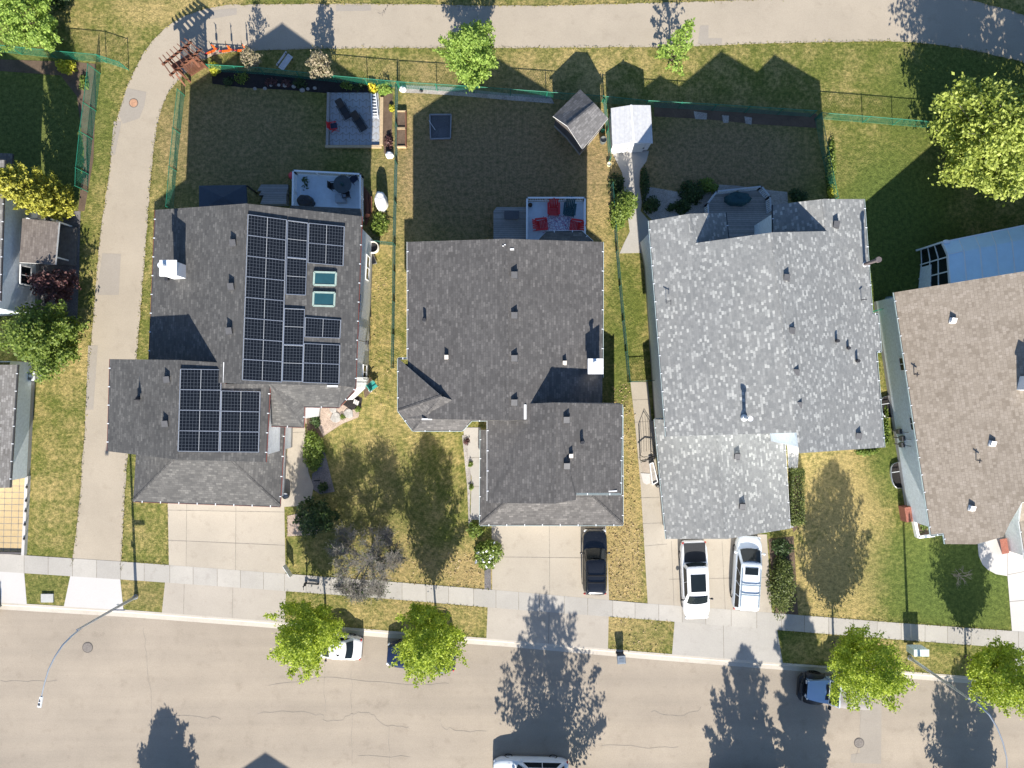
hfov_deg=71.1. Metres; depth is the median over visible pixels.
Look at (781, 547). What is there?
shrub
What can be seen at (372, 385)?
patio chair
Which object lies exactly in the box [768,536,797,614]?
mulch bed
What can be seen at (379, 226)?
shrub
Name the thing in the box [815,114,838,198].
chain link fence
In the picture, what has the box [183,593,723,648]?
apron joints
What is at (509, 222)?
deck
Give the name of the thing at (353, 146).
timber edging
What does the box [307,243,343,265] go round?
solar panel
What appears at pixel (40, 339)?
garden tree
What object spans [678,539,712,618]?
pickup truck
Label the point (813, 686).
offroad vehicle
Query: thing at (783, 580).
shrub
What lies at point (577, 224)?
garden chair
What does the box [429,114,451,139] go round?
sandbox
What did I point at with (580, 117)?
garden shed
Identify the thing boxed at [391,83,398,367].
chain link fence
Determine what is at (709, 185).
shrub
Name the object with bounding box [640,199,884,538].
house
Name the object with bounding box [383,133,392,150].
shrub
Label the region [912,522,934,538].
planter box
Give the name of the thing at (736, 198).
table
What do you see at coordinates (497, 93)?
chain link fence
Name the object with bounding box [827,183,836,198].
shrub
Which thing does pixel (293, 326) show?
solar panel
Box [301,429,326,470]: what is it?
shrub
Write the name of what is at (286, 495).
plant pot
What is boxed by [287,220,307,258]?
solar panel
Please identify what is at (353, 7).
path patch
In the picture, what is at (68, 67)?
shrub
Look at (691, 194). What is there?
shrub
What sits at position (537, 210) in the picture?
deck
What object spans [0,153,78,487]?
house
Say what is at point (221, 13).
path patch
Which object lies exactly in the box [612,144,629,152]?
door
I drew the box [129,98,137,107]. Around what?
manhole cover
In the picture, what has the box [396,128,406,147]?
planter box
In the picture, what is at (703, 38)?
path patch
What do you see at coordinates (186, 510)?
driveway joints
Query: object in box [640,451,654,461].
garden arbour
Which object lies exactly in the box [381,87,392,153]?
soil bed
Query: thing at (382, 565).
bare tree
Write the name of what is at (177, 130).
chain link fence
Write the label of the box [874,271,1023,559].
house
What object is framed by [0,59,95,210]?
soil bed
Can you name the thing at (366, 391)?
soil bed
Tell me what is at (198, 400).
solar panel
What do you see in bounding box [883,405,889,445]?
shrub
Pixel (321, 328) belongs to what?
solar panel
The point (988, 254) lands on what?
sunroom
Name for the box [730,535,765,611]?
parked car
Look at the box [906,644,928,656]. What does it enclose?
mailbox cluster
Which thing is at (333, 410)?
stone
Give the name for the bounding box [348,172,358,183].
patio chair
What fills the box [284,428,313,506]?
walkway
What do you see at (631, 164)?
walkway
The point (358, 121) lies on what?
sun lounger
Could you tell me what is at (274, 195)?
garden steps
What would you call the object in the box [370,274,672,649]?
dry leaf litter
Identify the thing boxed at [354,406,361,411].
flower plant
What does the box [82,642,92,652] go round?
manhole cover
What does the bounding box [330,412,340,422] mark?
stone
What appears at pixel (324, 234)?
solar panel
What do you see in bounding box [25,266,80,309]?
plum tree
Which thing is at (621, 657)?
wheeled bin
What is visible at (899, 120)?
chain link fence
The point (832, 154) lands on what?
shrub
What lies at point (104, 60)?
chain link fence
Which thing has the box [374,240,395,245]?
chain link gate
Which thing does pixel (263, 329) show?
solar panel
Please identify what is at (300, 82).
flower plant
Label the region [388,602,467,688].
street tree
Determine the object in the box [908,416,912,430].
window
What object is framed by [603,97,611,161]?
chain link fence
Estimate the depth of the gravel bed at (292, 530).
55.98 m
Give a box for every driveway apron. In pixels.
[0,572,26,603]
[64,576,122,608]
[162,583,285,621]
[486,607,608,648]
[672,622,782,662]
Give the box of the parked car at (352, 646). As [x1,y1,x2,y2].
[321,633,363,661]
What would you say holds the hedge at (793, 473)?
on the mulch bed at (794, 528)
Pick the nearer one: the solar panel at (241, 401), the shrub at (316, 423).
the solar panel at (241, 401)
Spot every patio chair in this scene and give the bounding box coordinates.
[327,181,334,190]
[341,191,350,198]
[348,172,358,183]
[366,380,376,390]
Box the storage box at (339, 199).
[335,194,346,203]
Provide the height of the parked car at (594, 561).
1.854 m
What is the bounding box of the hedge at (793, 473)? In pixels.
[788,467,806,526]
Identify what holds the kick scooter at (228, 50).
on the path
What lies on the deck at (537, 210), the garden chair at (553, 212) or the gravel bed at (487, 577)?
the garden chair at (553, 212)
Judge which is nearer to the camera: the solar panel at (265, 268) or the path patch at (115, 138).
the solar panel at (265, 268)
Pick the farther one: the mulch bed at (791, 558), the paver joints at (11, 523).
the mulch bed at (791, 558)
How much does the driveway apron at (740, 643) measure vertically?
0.001 m
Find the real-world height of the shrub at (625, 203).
2.963 m
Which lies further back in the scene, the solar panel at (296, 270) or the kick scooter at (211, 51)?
the kick scooter at (211, 51)
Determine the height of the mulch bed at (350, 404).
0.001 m
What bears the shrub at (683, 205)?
on the gravel bed at (665, 198)
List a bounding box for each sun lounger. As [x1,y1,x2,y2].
[335,98,350,120]
[350,110,367,132]
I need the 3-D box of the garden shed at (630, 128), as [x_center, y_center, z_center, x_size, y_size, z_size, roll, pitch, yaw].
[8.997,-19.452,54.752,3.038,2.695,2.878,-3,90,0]
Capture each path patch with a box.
[86,346,97,409]
[97,253,120,294]
[111,122,120,154]
[119,88,145,123]
[209,8,236,18]
[336,5,370,10]
[458,8,485,10]
[698,25,721,43]
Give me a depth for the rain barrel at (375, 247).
55.32 m
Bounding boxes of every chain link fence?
[0,45,128,69]
[74,63,100,191]
[165,89,184,208]
[206,64,398,87]
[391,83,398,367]
[397,81,604,101]
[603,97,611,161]
[604,96,816,116]
[611,182,630,382]
[815,112,954,130]
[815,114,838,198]
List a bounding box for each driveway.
[168,498,285,573]
[492,526,608,599]
[630,382,771,612]
[978,537,1023,631]
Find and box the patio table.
[333,175,351,192]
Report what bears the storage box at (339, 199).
on the deck at (319, 192)
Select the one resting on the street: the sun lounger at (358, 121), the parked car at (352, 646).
the parked car at (352, 646)
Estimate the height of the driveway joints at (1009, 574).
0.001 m
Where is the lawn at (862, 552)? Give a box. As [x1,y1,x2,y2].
[0,0,1023,675]
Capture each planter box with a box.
[395,110,406,128]
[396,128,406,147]
[649,462,657,484]
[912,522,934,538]
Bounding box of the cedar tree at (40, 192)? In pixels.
[0,160,76,221]
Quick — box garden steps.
[257,185,288,205]
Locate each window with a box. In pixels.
[19,264,31,285]
[362,364,366,379]
[365,254,369,280]
[898,357,903,370]
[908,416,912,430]
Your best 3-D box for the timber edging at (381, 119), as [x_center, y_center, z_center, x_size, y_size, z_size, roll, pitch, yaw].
[-10.150,-20.450,55.850,0.250,0.300,3.700,1,90,0]
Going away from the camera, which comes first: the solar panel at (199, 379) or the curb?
the solar panel at (199, 379)
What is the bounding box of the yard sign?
[283,564,292,577]
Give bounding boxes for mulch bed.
[212,70,391,92]
[343,396,361,409]
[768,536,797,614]
[789,475,800,531]
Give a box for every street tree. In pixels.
[263,599,348,683]
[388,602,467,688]
[825,622,918,713]
[962,635,1023,719]
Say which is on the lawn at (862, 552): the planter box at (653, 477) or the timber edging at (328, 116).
the timber edging at (328, 116)
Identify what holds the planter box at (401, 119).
on the lawn at (862, 552)
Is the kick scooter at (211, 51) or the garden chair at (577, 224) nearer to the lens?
the garden chair at (577, 224)
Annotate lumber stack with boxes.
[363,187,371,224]
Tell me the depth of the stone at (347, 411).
55.90 m
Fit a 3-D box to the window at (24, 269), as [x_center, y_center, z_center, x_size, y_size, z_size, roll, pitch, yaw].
[-36.702,-8.200,54.100,0.080,1.260,1.462,1,90,0]
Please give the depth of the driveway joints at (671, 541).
55.98 m
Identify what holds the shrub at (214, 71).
on the lawn at (862, 552)
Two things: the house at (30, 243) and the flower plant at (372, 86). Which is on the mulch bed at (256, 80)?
the flower plant at (372, 86)
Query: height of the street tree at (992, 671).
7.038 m
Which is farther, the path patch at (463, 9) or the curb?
the curb
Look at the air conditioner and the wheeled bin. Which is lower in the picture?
the wheeled bin
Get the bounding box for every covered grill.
[297,189,315,205]
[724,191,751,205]
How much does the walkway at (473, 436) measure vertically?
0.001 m
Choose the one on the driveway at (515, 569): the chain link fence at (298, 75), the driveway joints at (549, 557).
the driveway joints at (549, 557)
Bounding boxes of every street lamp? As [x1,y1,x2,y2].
[37,594,138,707]
[907,655,1007,767]
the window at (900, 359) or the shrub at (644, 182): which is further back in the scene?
the shrub at (644, 182)
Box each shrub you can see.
[55,59,77,74]
[78,74,88,89]
[209,61,221,75]
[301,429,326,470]
[309,416,320,428]
[317,481,327,492]
[369,211,389,236]
[376,81,393,95]
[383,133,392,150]
[466,520,483,539]
[472,538,503,569]
[608,172,624,193]
[608,187,638,231]
[640,165,650,201]
[641,195,660,213]
[665,203,674,211]
[674,198,691,214]
[678,179,705,204]
[698,177,718,193]
[766,554,796,619]
[770,537,794,556]
[788,188,809,201]
[825,136,836,198]
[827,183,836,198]
[855,448,880,456]
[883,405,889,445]
[953,566,971,588]
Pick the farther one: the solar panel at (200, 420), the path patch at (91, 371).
the path patch at (91, 371)
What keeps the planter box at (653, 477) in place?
on the driveway at (659, 559)
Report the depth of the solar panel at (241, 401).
47.82 m
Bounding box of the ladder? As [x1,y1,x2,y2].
[371,93,378,118]
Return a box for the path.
[72,0,1023,561]
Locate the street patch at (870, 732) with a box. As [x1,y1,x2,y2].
[850,703,881,763]
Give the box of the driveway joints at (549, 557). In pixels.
[526,528,568,589]
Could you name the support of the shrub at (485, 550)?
on the lawn at (862, 552)
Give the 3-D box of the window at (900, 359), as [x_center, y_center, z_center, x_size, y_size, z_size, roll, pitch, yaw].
[28.970,-1.478,53.200,0.080,0.760,1.060,-9,90,0]
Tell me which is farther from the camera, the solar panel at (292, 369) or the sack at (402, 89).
the sack at (402, 89)
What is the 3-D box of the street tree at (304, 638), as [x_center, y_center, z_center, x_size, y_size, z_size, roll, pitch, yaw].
[-14.547,18.203,51.703,5.676,8.708,5.997,0,90,0]
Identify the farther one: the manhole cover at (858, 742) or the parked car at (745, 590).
the manhole cover at (858, 742)
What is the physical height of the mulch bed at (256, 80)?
0.001 m
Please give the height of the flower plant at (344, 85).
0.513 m
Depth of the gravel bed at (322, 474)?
55.98 m
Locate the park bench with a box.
[276,51,292,69]
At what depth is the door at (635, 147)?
54.96 m
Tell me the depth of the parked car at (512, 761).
55.19 m
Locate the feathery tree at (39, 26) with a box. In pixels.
[0,0,63,55]
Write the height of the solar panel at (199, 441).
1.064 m
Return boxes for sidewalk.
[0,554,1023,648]
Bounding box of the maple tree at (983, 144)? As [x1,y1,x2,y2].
[924,71,1023,207]
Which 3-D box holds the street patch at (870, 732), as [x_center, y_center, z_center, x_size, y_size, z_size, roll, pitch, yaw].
[27.725,27.325,56.124,2.450,0.001,4.850,0,90,0]
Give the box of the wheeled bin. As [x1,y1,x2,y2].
[616,652,625,663]
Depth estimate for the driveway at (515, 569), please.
55.98 m
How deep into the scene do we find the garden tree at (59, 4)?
54.91 m
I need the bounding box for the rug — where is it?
[543,215,571,232]
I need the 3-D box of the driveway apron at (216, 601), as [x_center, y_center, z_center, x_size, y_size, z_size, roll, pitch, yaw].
[-22.455,17.016,55.984,9.629,0.001,2.455,4,90,0]
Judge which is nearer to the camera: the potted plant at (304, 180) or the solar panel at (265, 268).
the solar panel at (265, 268)
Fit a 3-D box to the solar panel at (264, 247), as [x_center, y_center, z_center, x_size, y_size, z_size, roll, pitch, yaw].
[-16.085,-8.921,47.002,2.343,1.036,1.364,4,90,0]
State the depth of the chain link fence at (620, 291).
55.16 m
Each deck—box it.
[292,170,363,220]
[493,207,525,238]
[526,197,585,239]
[704,186,771,237]
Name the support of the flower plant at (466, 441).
on the gravel bed at (467, 468)
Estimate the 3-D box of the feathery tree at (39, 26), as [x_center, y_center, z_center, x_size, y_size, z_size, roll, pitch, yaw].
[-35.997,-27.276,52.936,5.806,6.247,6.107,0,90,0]
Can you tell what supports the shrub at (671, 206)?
on the gravel bed at (665, 198)
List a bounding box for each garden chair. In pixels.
[532,217,547,230]
[547,198,559,215]
[563,196,576,217]
[569,218,586,230]
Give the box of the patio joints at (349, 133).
[329,92,379,144]
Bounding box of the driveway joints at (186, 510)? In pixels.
[168,504,284,569]
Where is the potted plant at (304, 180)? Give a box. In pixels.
[301,176,308,190]
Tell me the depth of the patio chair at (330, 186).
53.88 m
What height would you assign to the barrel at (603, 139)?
0.700 m
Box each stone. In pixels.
[329,408,336,412]
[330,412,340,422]
[344,409,352,417]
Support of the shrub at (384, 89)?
on the lawn at (862, 552)
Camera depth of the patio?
55.97 m
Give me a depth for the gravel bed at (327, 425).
55.98 m
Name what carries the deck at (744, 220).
on the lawn at (862, 552)
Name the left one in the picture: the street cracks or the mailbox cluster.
the street cracks
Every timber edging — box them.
[0,552,20,553]
[21,476,30,554]
[325,145,381,147]
[326,92,329,144]
[379,97,383,145]
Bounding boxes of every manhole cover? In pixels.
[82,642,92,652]
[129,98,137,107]
[854,738,863,747]
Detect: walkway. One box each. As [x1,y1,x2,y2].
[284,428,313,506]
[464,428,480,519]
[613,151,648,252]
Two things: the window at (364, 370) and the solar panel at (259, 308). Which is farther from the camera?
the window at (364, 370)
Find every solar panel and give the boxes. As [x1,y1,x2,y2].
[178,410,220,430]
[178,431,219,451]
[179,369,220,389]
[179,390,220,410]
[220,411,259,431]
[220,431,258,451]
[221,391,260,411]
[242,359,282,381]
[243,318,283,341]
[243,339,282,361]
[244,297,284,320]
[245,256,285,280]
[245,277,284,300]
[246,235,285,259]
[247,214,286,239]
[282,345,303,381]
[283,308,304,344]
[286,257,306,294]
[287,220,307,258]
[302,363,339,383]
[303,343,339,363]
[304,317,340,337]
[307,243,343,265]
[308,223,344,245]
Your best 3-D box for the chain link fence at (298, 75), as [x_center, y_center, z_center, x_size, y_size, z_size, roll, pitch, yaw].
[-16.102,-23.828,55.370,14.640,1.360,0.181,5,90,0]
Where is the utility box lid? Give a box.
[41,594,53,601]
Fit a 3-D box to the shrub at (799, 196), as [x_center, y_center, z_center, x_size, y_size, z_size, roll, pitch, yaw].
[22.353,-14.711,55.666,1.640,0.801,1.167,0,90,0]
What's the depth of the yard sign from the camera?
55.24 m
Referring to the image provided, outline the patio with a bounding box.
[329,93,379,144]
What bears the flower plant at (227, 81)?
on the mulch bed at (256, 80)
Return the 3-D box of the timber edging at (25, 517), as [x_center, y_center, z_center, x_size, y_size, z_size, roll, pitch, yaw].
[-37.850,10.225,55.825,0.220,0.350,6.157,3,90,0]
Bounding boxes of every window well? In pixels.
[881,395,890,416]
[890,462,901,487]
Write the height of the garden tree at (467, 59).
6.686 m
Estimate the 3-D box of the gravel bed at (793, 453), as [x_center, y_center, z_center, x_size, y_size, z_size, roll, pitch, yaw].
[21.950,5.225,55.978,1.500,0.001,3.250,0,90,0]
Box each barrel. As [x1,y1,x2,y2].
[371,241,379,253]
[600,136,606,144]
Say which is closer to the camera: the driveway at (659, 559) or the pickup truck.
the pickup truck
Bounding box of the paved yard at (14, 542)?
[0,478,24,551]
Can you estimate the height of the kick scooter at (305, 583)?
1.167 m
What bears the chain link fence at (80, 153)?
on the lawn at (862, 552)
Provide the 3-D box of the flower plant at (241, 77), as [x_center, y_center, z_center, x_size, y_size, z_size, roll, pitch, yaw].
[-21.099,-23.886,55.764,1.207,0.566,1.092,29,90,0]
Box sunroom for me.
[916,225,1023,288]
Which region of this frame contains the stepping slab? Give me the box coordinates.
[641,460,649,484]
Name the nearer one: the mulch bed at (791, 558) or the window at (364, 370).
the window at (364, 370)
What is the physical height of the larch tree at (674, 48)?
6.440 m
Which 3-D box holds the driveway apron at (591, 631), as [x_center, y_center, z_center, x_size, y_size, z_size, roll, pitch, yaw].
[2.800,19.057,55.984,9.624,0.001,2.545,4,90,0]
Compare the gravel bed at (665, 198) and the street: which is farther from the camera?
the street
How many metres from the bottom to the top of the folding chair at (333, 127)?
1.015 m
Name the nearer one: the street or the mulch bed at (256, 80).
the mulch bed at (256, 80)
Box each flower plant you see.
[223,76,233,86]
[234,72,248,84]
[264,77,277,86]
[280,78,291,87]
[292,77,307,88]
[339,80,353,90]
[352,81,366,91]
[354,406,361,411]
[367,81,377,93]
[389,104,394,111]
[463,438,469,444]
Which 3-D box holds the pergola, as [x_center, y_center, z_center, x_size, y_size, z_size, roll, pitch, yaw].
[-24.718,-24.433,54.785,3.134,2.430,1.995,-38,90,0]
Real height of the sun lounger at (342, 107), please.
0.923 m
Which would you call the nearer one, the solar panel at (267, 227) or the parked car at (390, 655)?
the solar panel at (267, 227)
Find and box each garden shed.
[553,90,607,154]
[608,105,652,152]
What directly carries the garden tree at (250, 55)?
on the lawn at (862, 552)
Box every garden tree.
[0,299,89,384]
[25,0,69,10]
[240,44,262,69]
[292,496,340,538]
[305,44,332,79]
[432,17,499,93]
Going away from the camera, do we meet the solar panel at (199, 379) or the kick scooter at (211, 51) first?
the solar panel at (199, 379)
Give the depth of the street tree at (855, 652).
50.29 m
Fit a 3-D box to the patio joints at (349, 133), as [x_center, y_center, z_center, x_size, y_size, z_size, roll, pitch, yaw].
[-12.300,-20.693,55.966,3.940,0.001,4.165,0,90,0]
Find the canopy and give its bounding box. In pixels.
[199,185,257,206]
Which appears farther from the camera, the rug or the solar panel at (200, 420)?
the rug
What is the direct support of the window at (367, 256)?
in the house at (199, 266)
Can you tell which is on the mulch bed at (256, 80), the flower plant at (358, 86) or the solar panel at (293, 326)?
the flower plant at (358, 86)
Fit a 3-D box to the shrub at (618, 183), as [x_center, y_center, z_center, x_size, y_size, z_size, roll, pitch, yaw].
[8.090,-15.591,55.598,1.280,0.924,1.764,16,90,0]
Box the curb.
[0,603,975,682]
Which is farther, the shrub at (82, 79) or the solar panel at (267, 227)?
the shrub at (82, 79)
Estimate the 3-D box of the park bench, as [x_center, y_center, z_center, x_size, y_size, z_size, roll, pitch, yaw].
[-17.585,-24.975,55.610,0.545,0.800,1.300,36,90,0]
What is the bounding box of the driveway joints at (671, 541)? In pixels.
[634,399,766,598]
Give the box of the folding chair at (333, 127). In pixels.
[326,121,337,132]
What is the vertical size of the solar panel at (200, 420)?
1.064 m
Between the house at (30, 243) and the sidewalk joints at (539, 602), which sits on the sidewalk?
the sidewalk joints at (539, 602)
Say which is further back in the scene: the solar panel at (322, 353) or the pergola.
the pergola
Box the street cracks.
[0,628,860,765]
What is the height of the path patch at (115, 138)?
0.001 m
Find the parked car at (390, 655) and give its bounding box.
[386,639,456,672]
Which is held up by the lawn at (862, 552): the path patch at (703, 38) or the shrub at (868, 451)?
the shrub at (868, 451)
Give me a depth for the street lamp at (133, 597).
49.06 m
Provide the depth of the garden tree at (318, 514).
53.79 m
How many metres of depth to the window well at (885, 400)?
55.98 m
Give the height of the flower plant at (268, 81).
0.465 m
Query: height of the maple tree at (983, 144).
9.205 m
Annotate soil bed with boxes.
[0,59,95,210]
[306,418,322,452]
[363,378,372,396]
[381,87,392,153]
[654,102,816,127]
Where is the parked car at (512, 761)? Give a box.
[493,754,568,767]
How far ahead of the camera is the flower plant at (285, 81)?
55.83 m
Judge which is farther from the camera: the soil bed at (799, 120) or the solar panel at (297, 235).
the soil bed at (799, 120)
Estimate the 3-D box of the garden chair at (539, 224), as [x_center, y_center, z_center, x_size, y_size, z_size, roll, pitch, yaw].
[2.108,-12.021,53.968,1.168,1.104,0.952,-6,90,0]
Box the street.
[0,604,1023,767]
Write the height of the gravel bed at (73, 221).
0.001 m
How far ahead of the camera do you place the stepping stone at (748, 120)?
55.98 m
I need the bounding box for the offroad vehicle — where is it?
[796,670,873,709]
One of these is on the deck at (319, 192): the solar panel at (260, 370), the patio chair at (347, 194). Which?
the patio chair at (347, 194)
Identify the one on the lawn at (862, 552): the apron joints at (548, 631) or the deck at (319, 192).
the deck at (319, 192)
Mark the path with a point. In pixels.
(980, 26)
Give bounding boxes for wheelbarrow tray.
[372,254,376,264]
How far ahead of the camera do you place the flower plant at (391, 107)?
55.80 m
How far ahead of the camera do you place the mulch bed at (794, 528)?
55.98 m
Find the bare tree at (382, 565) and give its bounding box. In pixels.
[323,519,409,603]
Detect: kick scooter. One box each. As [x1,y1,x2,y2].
[204,42,218,54]
[218,41,233,52]
[303,582,318,589]
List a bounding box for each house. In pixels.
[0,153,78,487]
[107,203,372,506]
[397,230,623,525]
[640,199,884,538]
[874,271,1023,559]
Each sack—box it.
[385,151,393,158]
[399,86,405,92]
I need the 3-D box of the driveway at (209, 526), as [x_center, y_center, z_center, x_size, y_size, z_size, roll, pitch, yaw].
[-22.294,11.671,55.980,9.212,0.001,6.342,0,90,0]
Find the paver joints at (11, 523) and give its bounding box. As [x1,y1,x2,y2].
[0,479,23,551]
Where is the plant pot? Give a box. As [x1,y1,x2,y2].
[282,492,289,498]
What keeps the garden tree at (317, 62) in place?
on the lawn at (862, 552)
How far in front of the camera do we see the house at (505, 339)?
48.19 m
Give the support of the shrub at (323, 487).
on the gravel bed at (322, 474)
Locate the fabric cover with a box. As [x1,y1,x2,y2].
[374,191,387,211]
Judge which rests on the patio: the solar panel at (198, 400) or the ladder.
the ladder
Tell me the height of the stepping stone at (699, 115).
0.001 m
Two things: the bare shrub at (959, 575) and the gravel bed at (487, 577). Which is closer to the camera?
the bare shrub at (959, 575)
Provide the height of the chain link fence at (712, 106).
1.360 m
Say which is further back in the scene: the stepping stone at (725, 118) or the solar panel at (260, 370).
the stepping stone at (725, 118)
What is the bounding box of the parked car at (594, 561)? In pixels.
[580,528,610,594]
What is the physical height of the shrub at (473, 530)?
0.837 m
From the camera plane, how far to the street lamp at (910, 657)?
50.09 m
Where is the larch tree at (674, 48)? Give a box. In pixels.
[655,17,695,75]
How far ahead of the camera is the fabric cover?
54.69 m
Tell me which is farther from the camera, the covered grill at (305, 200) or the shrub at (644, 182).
the shrub at (644, 182)
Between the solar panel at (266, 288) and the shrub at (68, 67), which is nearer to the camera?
the solar panel at (266, 288)
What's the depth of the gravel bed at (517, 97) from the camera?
55.98 m
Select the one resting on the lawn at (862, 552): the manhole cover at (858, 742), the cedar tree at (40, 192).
the cedar tree at (40, 192)
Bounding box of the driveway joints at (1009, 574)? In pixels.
[1007,553,1023,601]
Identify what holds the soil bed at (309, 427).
on the lawn at (862, 552)
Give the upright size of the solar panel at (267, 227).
1.034 m
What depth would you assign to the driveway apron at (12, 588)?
55.98 m
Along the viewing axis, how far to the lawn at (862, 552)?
56.00 m
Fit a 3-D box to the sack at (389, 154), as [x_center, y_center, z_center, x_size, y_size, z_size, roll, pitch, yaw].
[-9.530,-17.831,55.770,0.665,0.499,0.498,0,90,0]
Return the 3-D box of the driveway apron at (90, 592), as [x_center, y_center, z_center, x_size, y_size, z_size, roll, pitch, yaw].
[-32.603,16.308,55.984,4.658,0.001,2.408,3,90,0]
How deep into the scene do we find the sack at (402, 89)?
55.74 m
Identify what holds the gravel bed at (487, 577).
on the lawn at (862, 552)
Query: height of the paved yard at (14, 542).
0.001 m
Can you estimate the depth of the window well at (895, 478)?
55.98 m
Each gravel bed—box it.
[38,211,80,366]
[287,514,316,535]
[305,405,358,435]
[312,451,334,493]
[402,85,553,103]
[462,435,471,527]
[484,568,490,589]
[642,184,787,219]
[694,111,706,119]
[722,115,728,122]
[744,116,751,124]
[787,445,798,471]
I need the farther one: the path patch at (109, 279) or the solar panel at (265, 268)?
the path patch at (109, 279)
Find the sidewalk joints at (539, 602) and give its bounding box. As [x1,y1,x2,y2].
[72,558,1018,648]
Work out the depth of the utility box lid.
55.87 m
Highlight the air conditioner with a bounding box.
[28,372,40,380]
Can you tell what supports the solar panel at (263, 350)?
on the house at (199, 266)
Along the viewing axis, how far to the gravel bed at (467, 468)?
55.97 m
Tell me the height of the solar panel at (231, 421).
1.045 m
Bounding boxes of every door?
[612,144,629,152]
[628,144,645,152]
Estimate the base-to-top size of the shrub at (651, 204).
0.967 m
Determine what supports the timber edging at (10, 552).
on the paved yard at (14, 542)
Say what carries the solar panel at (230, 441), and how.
attached to the house at (199, 266)
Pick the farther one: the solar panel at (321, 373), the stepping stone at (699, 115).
the stepping stone at (699, 115)
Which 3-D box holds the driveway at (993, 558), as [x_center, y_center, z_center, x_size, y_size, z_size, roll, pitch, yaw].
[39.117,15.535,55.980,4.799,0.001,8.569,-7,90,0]
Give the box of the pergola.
[159,38,207,85]
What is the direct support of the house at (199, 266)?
on the lawn at (862, 552)

